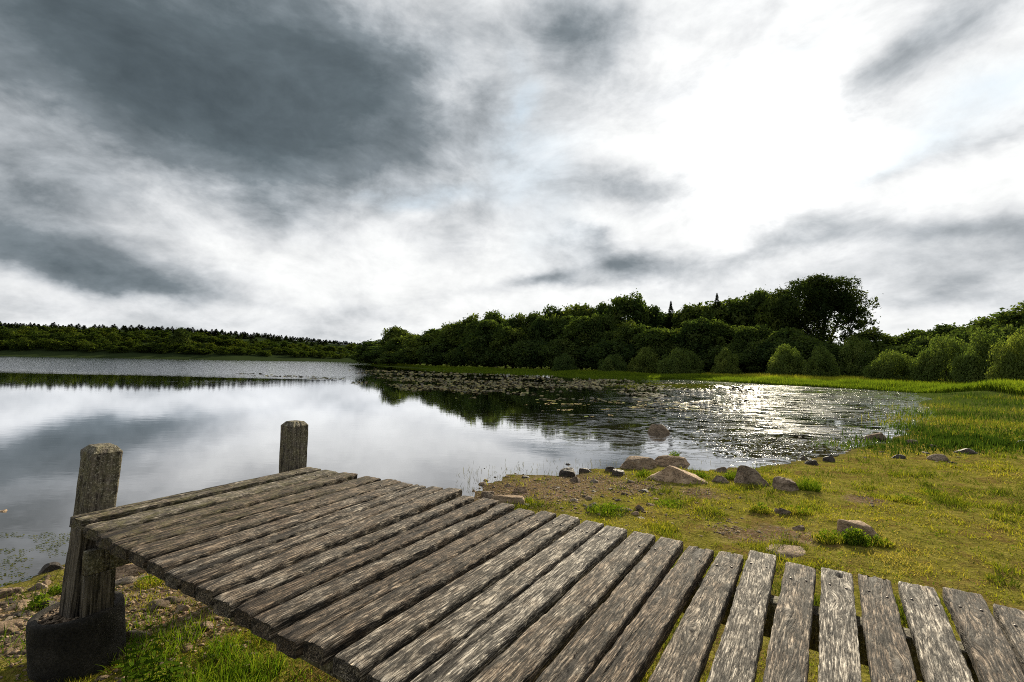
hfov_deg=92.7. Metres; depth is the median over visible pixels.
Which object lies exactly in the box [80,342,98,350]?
distant tree
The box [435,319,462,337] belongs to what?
broadleaf tree
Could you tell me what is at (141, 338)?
distant tree
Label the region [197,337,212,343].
distant tree
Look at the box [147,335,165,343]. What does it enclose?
distant tree
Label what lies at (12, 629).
stone
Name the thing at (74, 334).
distant tree
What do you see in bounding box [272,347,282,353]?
distant tree
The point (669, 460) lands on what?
boulder
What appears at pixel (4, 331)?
distant tree
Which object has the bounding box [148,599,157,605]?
stone
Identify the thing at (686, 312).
broadleaf tree
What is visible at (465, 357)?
broadleaf tree
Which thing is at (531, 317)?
broadleaf tree
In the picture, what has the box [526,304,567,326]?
broadleaf tree
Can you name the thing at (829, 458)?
rock
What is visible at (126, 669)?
leafy weed
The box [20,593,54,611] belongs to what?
fern
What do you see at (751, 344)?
broadleaf tree
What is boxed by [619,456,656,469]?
boulder
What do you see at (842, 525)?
stone block
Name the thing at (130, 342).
distant tree
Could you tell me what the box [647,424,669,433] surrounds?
rock
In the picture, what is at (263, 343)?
distant tree
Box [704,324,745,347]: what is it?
broadleaf tree
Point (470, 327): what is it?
broadleaf tree
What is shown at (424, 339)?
broadleaf tree
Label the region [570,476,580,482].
stone
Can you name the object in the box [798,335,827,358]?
broadleaf tree
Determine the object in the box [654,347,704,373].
willow bush
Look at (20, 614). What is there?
stone
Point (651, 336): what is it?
broadleaf tree
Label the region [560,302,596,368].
broadleaf tree
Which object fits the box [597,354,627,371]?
willow bush
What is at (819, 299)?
tree
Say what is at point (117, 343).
distant tree
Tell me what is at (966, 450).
rock
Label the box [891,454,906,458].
rock
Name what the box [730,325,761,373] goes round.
broadleaf tree
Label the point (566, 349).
broadleaf tree
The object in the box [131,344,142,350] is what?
distant tree
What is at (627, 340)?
broadleaf tree
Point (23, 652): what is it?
stone
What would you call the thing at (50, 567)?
rock
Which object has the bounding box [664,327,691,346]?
broadleaf tree
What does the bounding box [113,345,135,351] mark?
distant tree
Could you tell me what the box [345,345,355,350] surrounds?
distant tree
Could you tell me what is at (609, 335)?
broadleaf tree
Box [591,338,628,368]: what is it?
broadleaf tree
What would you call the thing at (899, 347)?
broadleaf tree
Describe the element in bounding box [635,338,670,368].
broadleaf tree
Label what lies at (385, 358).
broadleaf tree
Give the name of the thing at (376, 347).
broadleaf tree
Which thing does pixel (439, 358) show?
broadleaf tree
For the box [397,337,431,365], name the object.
broadleaf tree
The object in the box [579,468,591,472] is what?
rock
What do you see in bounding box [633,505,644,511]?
rock
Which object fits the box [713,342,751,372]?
broadleaf tree
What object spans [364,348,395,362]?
broadleaf tree
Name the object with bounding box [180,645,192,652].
stone
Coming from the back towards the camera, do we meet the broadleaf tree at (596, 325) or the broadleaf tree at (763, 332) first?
the broadleaf tree at (596, 325)
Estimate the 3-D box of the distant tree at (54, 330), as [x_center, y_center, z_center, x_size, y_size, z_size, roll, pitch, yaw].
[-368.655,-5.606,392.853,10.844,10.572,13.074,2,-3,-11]
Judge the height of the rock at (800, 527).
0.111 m
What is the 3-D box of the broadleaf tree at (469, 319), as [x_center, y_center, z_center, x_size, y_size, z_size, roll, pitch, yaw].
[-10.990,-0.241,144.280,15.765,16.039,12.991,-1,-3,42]
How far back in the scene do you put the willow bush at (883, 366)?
57.11 m
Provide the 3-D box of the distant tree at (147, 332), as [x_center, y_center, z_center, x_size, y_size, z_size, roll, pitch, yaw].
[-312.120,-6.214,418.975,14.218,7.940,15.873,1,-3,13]
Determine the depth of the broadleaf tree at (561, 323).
115.44 m
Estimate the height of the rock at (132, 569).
0.142 m
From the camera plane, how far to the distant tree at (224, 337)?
422.72 m
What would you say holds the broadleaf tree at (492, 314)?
on the ground at (764, 524)
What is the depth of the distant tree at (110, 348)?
353.60 m
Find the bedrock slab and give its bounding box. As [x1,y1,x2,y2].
[766,544,805,558]
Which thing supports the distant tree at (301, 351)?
on the ground at (764, 524)
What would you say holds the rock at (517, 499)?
on the ground at (764, 524)
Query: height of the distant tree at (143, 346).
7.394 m
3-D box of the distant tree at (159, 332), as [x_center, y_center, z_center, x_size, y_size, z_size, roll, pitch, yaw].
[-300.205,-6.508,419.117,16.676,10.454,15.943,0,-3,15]
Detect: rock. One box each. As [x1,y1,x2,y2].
[0,587,23,598]
[3,635,25,644]
[5,599,30,610]
[27,583,47,590]
[36,600,56,609]
[38,562,63,573]
[115,563,146,578]
[115,576,136,585]
[126,630,149,641]
[163,596,179,603]
[175,605,190,612]
[197,621,213,631]
[481,491,493,496]
[491,495,524,505]
[513,487,527,492]
[559,467,575,476]
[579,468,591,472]
[605,466,614,471]
[612,469,624,475]
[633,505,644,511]
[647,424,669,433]
[711,475,729,482]
[715,467,726,472]
[734,465,768,485]
[771,476,798,490]
[777,508,790,514]
[792,525,804,530]
[805,460,818,464]
[822,456,834,461]
[865,433,886,440]
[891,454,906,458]
[926,454,950,461]
[953,448,977,453]
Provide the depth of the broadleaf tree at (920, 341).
68.03 m
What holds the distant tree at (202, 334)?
on the ground at (764, 524)
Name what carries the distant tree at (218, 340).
on the ground at (764, 524)
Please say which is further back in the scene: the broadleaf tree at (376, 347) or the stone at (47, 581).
the broadleaf tree at (376, 347)
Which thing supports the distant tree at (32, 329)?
on the ground at (764, 524)
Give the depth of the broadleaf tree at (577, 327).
107.87 m
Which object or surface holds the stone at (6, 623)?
on the ground at (764, 524)
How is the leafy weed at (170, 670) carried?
on the ground at (764, 524)
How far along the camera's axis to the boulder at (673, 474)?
7.98 m
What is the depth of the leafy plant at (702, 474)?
8.39 m
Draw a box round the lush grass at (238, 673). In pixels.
[0,595,328,681]
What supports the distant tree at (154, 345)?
on the ground at (764, 524)
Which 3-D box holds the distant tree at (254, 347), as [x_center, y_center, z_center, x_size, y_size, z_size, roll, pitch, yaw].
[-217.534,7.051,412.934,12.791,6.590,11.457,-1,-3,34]
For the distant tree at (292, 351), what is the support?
on the ground at (764, 524)
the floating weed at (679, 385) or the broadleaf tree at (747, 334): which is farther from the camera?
the broadleaf tree at (747, 334)
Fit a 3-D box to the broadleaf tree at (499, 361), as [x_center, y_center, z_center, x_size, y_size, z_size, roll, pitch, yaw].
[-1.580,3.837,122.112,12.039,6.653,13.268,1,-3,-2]
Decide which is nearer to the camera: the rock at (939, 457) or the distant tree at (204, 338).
the rock at (939, 457)
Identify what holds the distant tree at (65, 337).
on the ground at (764, 524)
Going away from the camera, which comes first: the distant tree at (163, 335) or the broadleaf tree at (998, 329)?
the broadleaf tree at (998, 329)
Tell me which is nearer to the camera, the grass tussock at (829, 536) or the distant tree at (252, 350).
the grass tussock at (829, 536)
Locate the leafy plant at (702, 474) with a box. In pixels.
[691,470,709,477]
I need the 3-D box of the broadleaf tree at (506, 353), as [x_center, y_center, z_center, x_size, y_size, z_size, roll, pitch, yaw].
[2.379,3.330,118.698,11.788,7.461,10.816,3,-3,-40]
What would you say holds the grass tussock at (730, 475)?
on the ground at (764, 524)
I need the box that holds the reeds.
[781,389,1023,456]
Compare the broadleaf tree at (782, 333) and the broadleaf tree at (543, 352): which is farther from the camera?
the broadleaf tree at (543, 352)
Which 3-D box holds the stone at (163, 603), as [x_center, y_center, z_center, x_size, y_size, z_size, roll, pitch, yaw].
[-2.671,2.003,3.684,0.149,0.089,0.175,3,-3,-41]
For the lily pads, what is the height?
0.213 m
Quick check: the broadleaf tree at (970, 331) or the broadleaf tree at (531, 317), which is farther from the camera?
the broadleaf tree at (531, 317)
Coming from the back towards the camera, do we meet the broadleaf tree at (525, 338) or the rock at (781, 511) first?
the broadleaf tree at (525, 338)
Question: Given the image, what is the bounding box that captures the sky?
[0,0,1023,345]
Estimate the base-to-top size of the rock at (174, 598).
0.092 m
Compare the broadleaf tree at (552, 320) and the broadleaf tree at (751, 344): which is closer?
the broadleaf tree at (751, 344)
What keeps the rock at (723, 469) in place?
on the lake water
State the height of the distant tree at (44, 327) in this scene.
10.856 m
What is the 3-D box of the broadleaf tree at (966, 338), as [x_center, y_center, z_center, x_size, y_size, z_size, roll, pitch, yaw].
[55.963,1.654,57.385,7.036,7.070,6.997,-1,-3,43]
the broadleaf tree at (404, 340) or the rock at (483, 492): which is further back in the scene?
the broadleaf tree at (404, 340)
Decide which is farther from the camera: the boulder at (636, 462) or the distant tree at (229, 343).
the distant tree at (229, 343)
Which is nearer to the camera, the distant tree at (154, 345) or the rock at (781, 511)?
the rock at (781, 511)
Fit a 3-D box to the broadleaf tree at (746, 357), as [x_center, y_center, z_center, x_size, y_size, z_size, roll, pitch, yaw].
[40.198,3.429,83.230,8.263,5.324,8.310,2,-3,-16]
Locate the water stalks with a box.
[458,420,837,492]
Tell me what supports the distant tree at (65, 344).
on the ground at (764, 524)
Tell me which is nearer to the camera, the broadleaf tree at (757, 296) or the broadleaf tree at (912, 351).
the broadleaf tree at (912, 351)
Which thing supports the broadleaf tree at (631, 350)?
on the ground at (764, 524)
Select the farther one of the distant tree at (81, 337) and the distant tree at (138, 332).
the distant tree at (138, 332)
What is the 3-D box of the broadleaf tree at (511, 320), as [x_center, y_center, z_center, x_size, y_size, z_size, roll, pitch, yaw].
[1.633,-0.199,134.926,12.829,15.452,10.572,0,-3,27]
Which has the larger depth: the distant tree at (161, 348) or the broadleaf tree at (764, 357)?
the distant tree at (161, 348)
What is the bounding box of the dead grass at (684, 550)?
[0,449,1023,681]
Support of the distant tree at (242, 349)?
on the ground at (764, 524)
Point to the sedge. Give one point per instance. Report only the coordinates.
(912, 386)
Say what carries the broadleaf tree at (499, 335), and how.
on the ground at (764, 524)
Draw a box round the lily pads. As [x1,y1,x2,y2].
[236,370,762,402]
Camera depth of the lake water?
15.33 m
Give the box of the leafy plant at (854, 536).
[837,526,873,547]
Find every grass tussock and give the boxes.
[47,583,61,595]
[133,573,163,589]
[587,502,632,516]
[635,469,651,476]
[649,498,691,509]
[722,468,735,479]
[749,501,773,513]
[787,505,815,515]
[793,472,823,491]
[811,528,847,544]
[868,533,894,547]
[885,491,924,504]
[914,489,945,495]
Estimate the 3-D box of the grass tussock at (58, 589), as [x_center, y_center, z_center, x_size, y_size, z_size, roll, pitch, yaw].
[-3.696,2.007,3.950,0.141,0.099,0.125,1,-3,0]
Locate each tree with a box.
[0,323,12,331]
[0,327,17,336]
[0,340,15,348]
[2,330,16,338]
[9,333,33,341]
[9,342,22,350]
[16,324,30,334]
[18,337,34,348]
[25,326,41,335]
[25,330,47,340]
[37,338,53,346]
[38,324,50,331]
[42,338,59,350]
[44,327,56,336]
[46,332,63,340]
[46,340,64,349]
[55,326,70,334]
[58,334,75,340]
[60,342,76,349]
[64,326,77,333]
[67,338,82,348]
[69,332,84,338]
[70,341,81,349]
[76,332,93,340]
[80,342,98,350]
[81,326,97,335]
[83,329,106,341]
[89,339,105,347]
[93,328,109,337]
[94,342,102,349]
[98,337,109,344]
[104,327,118,335]
[105,345,119,351]
[106,332,115,340]
[109,333,121,342]
[112,340,124,348]
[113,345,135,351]
[118,331,135,339]
[119,340,135,348]
[120,336,131,341]
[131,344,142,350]
[132,331,146,339]
[132,339,142,344]
[134,344,158,351]
[137,334,151,340]
[140,329,155,337]
[146,343,161,350]
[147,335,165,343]
[149,330,172,335]
[152,346,168,352]
[158,332,169,337]
[168,327,191,345]
[175,346,192,352]
[180,344,194,352]
[191,332,208,339]
[191,334,203,342]
[194,348,205,353]
[195,342,204,348]
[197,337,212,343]
[197,348,213,353]
[202,342,216,350]
[206,336,218,344]
[208,337,226,345]
[215,346,229,353]
[219,334,233,344]
[224,338,237,346]
[229,347,238,353]
[232,341,250,347]
[236,347,245,353]
[246,348,256,354]
[249,346,260,351]
[255,340,267,349]
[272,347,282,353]
[279,341,289,347]
[287,349,299,356]
[293,350,307,355]
[318,350,325,356]
[321,345,336,351]
[321,351,331,357]
[327,346,336,352]
[337,347,347,352]
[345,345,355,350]
[348,352,376,363]
[352,339,380,363]
[359,345,380,360]
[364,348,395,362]
[375,335,406,354]
[376,351,414,363]
[378,325,410,352]
[389,347,422,364]
[395,348,420,364]
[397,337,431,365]
[401,333,421,364]
[406,333,438,361]
[415,328,438,365]
[416,340,457,365]
[423,350,459,365]
[434,322,466,366]
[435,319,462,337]
[443,348,479,366]
[446,326,465,366]
[451,340,481,367]
[458,313,480,366]
[461,319,480,343]
[461,319,513,367]
[471,347,510,367]
[482,309,507,366]
[484,347,516,368]
[489,326,516,368]
[489,326,530,368]
[494,341,527,368]
[503,312,527,367]
[504,340,545,368]
[513,311,547,367]
[514,334,535,367]
[525,339,551,368]
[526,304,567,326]
[528,316,553,368]
[537,335,572,367]
[540,314,560,368]
[545,337,582,367]
[547,315,576,341]
[558,316,599,370]
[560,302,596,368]
[571,346,606,369]
[581,310,607,347]
[583,339,622,369]
[585,301,611,317]
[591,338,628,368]
[592,312,618,331]
[598,328,630,343]
[603,288,654,330]
[614,342,648,368]
[615,318,647,355]
[624,335,635,343]
[629,325,677,358]
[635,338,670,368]
[644,304,667,328]
[655,312,680,327]
[663,341,689,357]
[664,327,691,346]
[668,302,708,329]
[669,314,720,354]
[681,345,707,371]
[690,301,741,326]
[695,316,730,372]
[696,347,711,372]
[701,345,743,373]
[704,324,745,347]
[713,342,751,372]
[716,291,759,327]
[729,345,766,373]
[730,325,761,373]
[735,337,770,372]
[739,284,772,326]
[748,324,772,340]
[748,340,781,373]
[752,290,805,333]
[764,340,812,367]
[765,273,880,344]
[766,326,808,342]
[770,335,819,361]
[788,327,809,336]
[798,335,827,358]
[810,340,860,374]
[841,326,907,351]
[873,335,907,347]
[876,344,906,370]
[895,345,927,375]
[896,329,928,346]
[904,334,938,348]
[915,322,966,338]
[941,324,999,368]
[947,317,976,334]
[953,326,1004,356]
[960,310,1008,332]
[985,301,1023,328]
[987,327,1014,351]
[995,321,1022,342]
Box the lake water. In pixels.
[0,356,935,586]
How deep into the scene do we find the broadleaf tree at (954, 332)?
74.21 m
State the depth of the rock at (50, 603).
3.68 m
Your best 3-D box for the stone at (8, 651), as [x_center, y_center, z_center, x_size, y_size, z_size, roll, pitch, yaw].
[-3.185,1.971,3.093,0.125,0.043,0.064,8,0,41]
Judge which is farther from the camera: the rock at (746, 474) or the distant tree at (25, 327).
the distant tree at (25, 327)
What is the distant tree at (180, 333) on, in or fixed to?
on the ground at (764, 524)
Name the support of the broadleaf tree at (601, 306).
on the ground at (764, 524)
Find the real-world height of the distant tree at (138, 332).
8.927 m
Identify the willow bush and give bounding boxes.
[551,353,578,370]
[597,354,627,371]
[627,346,659,373]
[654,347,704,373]
[710,347,741,374]
[765,343,805,375]
[799,346,840,377]
[836,332,877,375]
[861,348,916,380]
[906,331,976,382]
[948,327,1014,382]
[984,326,1023,381]
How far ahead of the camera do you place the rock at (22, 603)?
3.69 m
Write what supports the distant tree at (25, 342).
on the ground at (764, 524)
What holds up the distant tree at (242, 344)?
on the ground at (764, 524)
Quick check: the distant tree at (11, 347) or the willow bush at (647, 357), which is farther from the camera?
the distant tree at (11, 347)
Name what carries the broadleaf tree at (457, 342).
on the ground at (764, 524)
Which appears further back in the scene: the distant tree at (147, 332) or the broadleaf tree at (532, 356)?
the distant tree at (147, 332)
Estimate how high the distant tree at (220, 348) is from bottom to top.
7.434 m
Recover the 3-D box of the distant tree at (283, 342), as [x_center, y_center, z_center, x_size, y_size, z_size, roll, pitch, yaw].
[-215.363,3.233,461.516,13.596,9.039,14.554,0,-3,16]
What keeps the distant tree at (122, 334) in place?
on the ground at (764, 524)
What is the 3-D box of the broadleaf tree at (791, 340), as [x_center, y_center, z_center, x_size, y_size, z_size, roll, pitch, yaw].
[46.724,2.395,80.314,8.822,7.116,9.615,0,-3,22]
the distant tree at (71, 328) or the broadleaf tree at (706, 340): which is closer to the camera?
the broadleaf tree at (706, 340)
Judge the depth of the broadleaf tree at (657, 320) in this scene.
118.22 m
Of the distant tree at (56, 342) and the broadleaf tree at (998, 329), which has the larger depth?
the distant tree at (56, 342)
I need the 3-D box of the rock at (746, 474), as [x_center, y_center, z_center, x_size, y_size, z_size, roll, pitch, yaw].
[3.952,2.278,7.956,0.584,0.384,0.414,15,4,26]
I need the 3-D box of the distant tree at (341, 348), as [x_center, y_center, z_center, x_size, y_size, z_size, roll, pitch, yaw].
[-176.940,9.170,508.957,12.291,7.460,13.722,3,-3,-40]
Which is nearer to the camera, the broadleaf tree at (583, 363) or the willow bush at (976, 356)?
the willow bush at (976, 356)
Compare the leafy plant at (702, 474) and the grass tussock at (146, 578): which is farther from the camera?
the leafy plant at (702, 474)
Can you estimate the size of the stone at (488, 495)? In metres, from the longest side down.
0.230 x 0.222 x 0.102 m
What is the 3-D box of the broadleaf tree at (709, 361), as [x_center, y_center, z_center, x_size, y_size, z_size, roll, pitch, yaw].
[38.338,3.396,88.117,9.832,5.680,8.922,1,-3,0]
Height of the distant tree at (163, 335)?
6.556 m
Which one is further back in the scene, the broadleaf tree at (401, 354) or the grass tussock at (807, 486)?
the broadleaf tree at (401, 354)
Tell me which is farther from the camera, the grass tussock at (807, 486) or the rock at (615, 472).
the rock at (615, 472)
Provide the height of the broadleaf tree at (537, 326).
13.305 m
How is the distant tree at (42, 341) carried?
on the ground at (764, 524)
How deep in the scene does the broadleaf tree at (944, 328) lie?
78.81 m
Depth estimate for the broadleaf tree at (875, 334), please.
83.46 m
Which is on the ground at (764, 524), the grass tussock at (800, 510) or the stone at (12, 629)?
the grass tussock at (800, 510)
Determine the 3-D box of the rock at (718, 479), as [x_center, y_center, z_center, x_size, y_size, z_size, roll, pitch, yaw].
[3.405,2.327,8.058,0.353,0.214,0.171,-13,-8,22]
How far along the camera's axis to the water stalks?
9.04 m
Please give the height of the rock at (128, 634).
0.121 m
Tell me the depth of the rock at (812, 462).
10.05 m
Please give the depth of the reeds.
15.71 m
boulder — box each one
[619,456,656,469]
[647,466,707,483]
[654,455,689,465]
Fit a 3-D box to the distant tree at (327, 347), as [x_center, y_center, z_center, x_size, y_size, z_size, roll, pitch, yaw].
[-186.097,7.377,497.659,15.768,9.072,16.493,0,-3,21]
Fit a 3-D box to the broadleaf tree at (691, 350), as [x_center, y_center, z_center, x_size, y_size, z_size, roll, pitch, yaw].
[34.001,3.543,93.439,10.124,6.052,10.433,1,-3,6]
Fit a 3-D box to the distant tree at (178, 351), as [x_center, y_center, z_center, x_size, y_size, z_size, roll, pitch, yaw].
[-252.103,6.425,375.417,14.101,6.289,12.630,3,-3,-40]
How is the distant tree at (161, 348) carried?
on the ground at (764, 524)
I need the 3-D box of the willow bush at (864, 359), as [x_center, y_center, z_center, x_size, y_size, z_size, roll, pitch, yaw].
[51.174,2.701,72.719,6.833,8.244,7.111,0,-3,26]
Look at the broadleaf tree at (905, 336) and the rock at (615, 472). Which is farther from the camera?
the broadleaf tree at (905, 336)
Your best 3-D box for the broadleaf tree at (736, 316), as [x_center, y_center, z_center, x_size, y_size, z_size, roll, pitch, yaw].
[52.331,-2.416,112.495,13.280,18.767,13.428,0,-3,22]
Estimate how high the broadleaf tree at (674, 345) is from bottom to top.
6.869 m
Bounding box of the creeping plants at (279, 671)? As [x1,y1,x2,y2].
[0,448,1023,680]
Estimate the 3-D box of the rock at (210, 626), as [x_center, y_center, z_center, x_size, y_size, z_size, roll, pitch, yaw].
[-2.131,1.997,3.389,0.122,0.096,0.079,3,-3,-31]
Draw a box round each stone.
[0,619,23,627]
[0,626,16,633]
[3,647,13,655]
[15,612,25,616]
[16,649,25,654]
[42,579,51,585]
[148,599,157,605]
[149,599,169,611]
[176,597,185,603]
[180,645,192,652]
[483,492,492,498]
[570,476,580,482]
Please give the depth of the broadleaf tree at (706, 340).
90.32 m
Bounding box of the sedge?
[372,363,1023,395]
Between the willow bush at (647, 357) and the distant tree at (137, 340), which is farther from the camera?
the distant tree at (137, 340)
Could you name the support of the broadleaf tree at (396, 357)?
on the ground at (764, 524)
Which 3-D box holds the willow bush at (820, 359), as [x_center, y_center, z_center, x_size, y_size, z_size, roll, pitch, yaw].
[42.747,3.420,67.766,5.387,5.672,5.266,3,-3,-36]
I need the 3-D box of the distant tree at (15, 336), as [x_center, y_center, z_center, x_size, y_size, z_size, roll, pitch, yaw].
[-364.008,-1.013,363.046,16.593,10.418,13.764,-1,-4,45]
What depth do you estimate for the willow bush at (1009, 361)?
41.59 m
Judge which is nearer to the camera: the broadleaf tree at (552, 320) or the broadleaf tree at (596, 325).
the broadleaf tree at (596, 325)
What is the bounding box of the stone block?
[837,519,877,536]
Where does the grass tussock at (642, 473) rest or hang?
on the ground at (764, 524)
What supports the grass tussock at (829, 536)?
on the ground at (764, 524)
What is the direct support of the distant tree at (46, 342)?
on the ground at (764, 524)
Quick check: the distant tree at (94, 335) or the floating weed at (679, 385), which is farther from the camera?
the distant tree at (94, 335)
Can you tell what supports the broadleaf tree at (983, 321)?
on the ground at (764, 524)
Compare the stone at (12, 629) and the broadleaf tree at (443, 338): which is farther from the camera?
the broadleaf tree at (443, 338)
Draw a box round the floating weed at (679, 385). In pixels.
[0,382,906,585]
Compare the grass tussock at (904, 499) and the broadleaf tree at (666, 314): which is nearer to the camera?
the grass tussock at (904, 499)
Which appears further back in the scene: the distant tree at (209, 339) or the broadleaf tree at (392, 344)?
the distant tree at (209, 339)
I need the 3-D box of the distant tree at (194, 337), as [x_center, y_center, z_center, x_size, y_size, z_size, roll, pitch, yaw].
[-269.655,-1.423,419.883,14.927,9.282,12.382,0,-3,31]
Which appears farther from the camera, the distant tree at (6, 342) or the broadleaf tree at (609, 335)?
the distant tree at (6, 342)
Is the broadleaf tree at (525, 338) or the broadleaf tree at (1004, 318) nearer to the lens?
the broadleaf tree at (1004, 318)
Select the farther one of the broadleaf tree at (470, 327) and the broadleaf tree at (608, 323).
the broadleaf tree at (470, 327)
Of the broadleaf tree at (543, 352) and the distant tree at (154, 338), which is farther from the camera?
the distant tree at (154, 338)
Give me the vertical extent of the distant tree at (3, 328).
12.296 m
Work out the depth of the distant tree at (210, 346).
387.86 m
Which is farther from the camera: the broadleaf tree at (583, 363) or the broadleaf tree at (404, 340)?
the broadleaf tree at (404, 340)
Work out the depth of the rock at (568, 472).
8.66 m
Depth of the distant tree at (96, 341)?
362.52 m
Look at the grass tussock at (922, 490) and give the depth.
7.40 m
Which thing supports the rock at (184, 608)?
on the ground at (764, 524)
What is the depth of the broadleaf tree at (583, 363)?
104.37 m
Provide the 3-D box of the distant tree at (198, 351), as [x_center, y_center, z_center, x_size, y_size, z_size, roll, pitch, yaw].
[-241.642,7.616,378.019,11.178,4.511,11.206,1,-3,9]
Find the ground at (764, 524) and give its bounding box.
[0,328,1023,681]
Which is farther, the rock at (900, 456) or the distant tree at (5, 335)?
the distant tree at (5, 335)
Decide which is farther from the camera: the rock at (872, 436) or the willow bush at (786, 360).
the willow bush at (786, 360)
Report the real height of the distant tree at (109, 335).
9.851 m
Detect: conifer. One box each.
[665,301,674,329]
[713,293,723,319]
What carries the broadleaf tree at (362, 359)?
on the ground at (764, 524)
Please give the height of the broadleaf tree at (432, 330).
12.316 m
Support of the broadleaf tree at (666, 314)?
on the ground at (764, 524)
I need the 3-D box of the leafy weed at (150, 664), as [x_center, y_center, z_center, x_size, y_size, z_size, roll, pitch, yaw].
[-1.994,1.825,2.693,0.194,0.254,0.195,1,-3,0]
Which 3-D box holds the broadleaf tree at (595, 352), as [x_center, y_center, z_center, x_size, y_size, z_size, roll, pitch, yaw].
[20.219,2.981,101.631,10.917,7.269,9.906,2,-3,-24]
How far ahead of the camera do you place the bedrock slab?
4.84 m
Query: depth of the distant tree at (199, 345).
384.39 m
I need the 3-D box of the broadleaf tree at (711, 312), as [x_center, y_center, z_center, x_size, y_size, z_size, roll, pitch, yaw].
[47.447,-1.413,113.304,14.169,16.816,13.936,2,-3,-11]
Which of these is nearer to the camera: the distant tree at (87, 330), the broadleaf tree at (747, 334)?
the broadleaf tree at (747, 334)
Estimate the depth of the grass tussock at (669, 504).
6.57 m
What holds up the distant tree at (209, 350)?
on the ground at (764, 524)
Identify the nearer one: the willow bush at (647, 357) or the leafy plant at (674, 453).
the leafy plant at (674, 453)
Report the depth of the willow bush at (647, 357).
90.50 m
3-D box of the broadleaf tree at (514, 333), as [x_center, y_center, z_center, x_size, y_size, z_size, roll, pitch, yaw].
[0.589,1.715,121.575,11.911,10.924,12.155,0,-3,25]
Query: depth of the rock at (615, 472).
8.70 m
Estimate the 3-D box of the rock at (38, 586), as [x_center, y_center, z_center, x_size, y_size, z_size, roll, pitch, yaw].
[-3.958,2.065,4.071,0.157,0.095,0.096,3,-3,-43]
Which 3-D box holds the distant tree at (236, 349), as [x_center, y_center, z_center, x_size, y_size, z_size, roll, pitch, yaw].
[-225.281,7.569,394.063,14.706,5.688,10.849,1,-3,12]
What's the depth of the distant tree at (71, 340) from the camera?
352.35 m
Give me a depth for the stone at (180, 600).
3.78 m
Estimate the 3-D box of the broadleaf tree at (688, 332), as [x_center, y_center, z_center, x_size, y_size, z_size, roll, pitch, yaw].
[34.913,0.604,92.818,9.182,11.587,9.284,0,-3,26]
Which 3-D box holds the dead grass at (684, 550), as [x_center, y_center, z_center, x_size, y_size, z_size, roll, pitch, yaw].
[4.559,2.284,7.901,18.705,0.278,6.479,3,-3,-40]
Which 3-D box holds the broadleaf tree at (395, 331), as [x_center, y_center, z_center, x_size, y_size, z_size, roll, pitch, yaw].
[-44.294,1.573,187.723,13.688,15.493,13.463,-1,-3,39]
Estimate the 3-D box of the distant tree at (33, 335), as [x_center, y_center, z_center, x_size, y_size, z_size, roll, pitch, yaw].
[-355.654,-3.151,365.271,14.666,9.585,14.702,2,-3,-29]
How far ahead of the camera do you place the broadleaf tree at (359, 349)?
198.98 m
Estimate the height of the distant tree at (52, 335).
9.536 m
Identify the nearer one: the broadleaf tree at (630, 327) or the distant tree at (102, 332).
the broadleaf tree at (630, 327)
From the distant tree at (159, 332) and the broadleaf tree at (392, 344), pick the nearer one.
the broadleaf tree at (392, 344)
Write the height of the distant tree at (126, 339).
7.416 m
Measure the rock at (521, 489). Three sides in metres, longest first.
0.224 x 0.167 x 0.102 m
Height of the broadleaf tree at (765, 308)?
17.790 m
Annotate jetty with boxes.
[26,420,1023,681]
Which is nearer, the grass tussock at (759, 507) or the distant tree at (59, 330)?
the grass tussock at (759, 507)
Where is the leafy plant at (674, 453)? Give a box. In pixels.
[669,451,679,455]
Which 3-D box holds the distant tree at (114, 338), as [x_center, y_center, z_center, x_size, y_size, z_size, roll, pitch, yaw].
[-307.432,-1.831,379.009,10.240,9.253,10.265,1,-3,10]
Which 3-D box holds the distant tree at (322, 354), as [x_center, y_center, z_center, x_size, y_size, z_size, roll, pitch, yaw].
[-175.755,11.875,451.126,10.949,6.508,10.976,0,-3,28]
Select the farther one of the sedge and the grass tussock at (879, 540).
the sedge
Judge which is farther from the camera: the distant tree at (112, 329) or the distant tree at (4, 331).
the distant tree at (112, 329)
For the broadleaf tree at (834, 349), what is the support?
on the ground at (764, 524)
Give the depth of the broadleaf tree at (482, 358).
120.47 m
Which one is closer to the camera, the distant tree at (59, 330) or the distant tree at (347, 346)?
the distant tree at (59, 330)
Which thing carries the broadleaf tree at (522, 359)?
on the ground at (764, 524)
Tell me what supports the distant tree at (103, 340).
on the ground at (764, 524)
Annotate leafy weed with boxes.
[110,624,162,681]
[127,641,172,681]
[155,656,189,681]
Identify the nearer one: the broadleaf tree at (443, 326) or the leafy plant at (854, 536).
the leafy plant at (854, 536)
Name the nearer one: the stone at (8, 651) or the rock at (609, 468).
the stone at (8, 651)
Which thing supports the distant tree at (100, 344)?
on the ground at (764, 524)
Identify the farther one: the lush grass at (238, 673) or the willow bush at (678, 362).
the willow bush at (678, 362)

